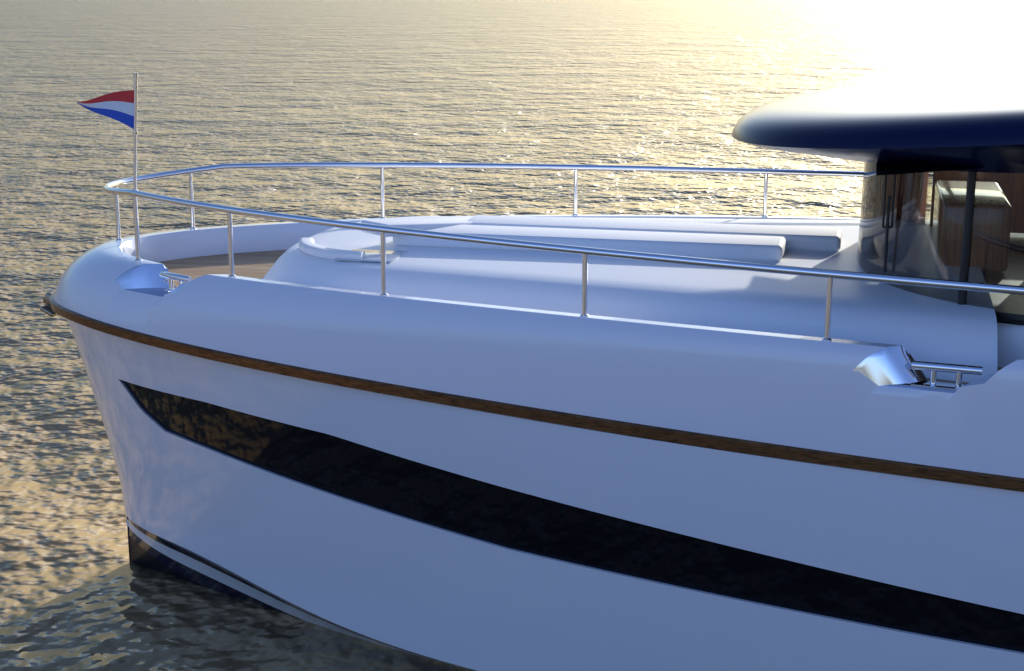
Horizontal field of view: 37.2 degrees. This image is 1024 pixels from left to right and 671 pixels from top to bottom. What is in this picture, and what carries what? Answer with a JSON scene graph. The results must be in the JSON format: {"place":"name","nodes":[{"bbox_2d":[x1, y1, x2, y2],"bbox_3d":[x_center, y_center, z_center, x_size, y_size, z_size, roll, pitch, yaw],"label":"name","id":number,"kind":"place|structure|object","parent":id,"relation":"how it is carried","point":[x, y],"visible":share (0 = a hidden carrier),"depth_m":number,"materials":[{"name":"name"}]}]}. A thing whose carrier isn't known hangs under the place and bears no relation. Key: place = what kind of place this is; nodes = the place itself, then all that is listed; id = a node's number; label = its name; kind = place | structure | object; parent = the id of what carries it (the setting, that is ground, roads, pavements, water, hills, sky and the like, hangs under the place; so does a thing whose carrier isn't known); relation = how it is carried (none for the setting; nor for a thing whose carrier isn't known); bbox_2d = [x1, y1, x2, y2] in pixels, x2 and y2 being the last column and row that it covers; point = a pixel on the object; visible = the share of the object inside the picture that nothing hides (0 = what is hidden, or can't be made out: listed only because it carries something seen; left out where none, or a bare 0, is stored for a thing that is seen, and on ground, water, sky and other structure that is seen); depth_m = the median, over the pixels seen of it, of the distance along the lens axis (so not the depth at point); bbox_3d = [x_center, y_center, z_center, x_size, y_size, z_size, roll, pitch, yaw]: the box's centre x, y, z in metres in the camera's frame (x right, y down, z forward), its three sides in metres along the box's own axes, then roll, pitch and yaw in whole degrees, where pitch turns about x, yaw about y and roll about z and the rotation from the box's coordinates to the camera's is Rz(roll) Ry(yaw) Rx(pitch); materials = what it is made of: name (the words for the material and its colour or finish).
{"place":"outdoors","nodes":[
{"label":"outdoors","id":0,"kind":"place"},
{"bbox_2d":[0,0,1023,670],"bbox_3d":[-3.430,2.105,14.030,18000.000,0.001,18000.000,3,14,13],"label":"water","id":1,"kind":"structure","parent":0,"point":[642,82],"depth_m":50.97,"materials":[{"name":"grey liquid"}]},
{"bbox_2d":[50,215,1023,670],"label":"hull","id":2,"kind":"object","parent":1,"relation":"on","point":[476,485],"visible":0.8,"depth_m":10.53,"materials":[{"name":"white"}]},
{"bbox_2d":[40,292,57,316],"bbox_3d":[-4.006,-0.293,13.605,0.404,0.233,0.200,3,14,13],"label":"anchor","id":3,"kind":"object","parent":2,"relation":"attached to","point":[47,309],"visible":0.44,"depth_m":13.59,"materials":[{"name":"silver metal"}]},
{"bbox_2d":[159,271,191,289],"bbox_3d":[-2.655,-0.416,12.013,0.360,0.152,0.090,11,17,39],"label":"mooring cleat","id":4,"kind":"object","parent":2,"relation":"on","point":[179,278],"visible":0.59,"depth_m":12.00,"materials":[{"name":"silver metal"}]},
{"bbox_2d":[103,162,1023,340],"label":"bow rail","id":5,"kind":"object","parent":2,"relation":"on","point":[584,252],"visible":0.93,"depth_m":11.19,"materials":[{"name":"silver metal"}]},
{"bbox_2d":[77,72,137,189],"bbox_3d":[-3.206,-1.581,12.111,0.507,1.016,0.058,0,13,2],"label":"flag pole","id":6,"kind":"object","parent":5,"relation":"on","point":[120,106],"visible":1,"depth_m":12.06,"materials":[{"name":"multicoloured metal"}]},
{"bbox_2d":[157,250,1001,384],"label":"teak deck","id":7,"kind":"structure","parent":2,"relation":"on","point":[259,265],"depth_m":13.47,"materials":[{"name":"brown wood"}]},
{"bbox_2d":[263,216,996,382],"bbox_3d":[0.806,-0.564,12.387,5.700,0.383,4.903,3,14,13],"label":"cabin superstructure","id":8,"kind":"object","parent":7,"relation":"on","point":[929,324],"visible":0.45,"depth_m":10.88,"materials":[{"name":"white"}]},
{"bbox_2d":[334,249,406,262],"bbox_3d":[-1.095,-0.621,11.827,0.450,0.012,0.450,3,14,13],"label":"deck hatch","id":9,"kind":"object","parent":8,"relation":"on","point":[374,256],"visible":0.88,"depth_m":11.76,"materials":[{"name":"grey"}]},
{"bbox_2d":[299,215,841,261],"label":"cushions","id":10,"kind":"object","parent":8,"relation":"on","point":[735,241],"visible":0.92,"depth_m":12.06,"materials":[{"name":"white fabric"}]},
{"bbox_2d":[995,311,1023,367],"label":"cabin side wall","id":11,"kind":"structure","parent":7,"relation":"on","point":[1010,342],"depth_m":9.88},
{"bbox_2d":[911,361,982,386],"bbox_3d":[2.665,0.246,9.326,0.420,0.152,0.090,5,14,20],"label":"cleat","id":12,"kind":"object","parent":2,"relation":"on","point":[957,369],"visible":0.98,"depth_m":9.30,"materials":[{"name":"silver metal"}]},
{"bbox_2d":[732,63,1023,172],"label":"cabin roof","id":13,"kind":"structure","parent":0,"point":[970,118],"depth_m":10.04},
{"bbox_2d":[882,174,895,272],"bbox_3d":[2.621,-0.827,10.596,0.076,0.780,0.070,3,14,13],"label":"wiper","id":14,"kind":"object","parent":13,"relation":"attached to","point":[887,226],"visible":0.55,"depth_m":10.57,"materials":[{"name":"black"}]},
{"bbox_2d":[857,162,928,265],"bbox_3d":[6.941,-1.038,10.805,8.700,1.314,4.200,3,14,13],"label":"wheelhouse glass","id":15,"kind":"object","parent":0,"point":[911,198],"visible":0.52,"depth_m":13.00,"materials":[{"name":"clear glass"}]},
{"bbox_2d":[876,164,1023,321],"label":"cabin interior","id":16,"kind":"object","parent":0,"point":[976,219],"visible":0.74,"depth_m":11.31,"materials":[{"name":"brown wood"}]}
]}

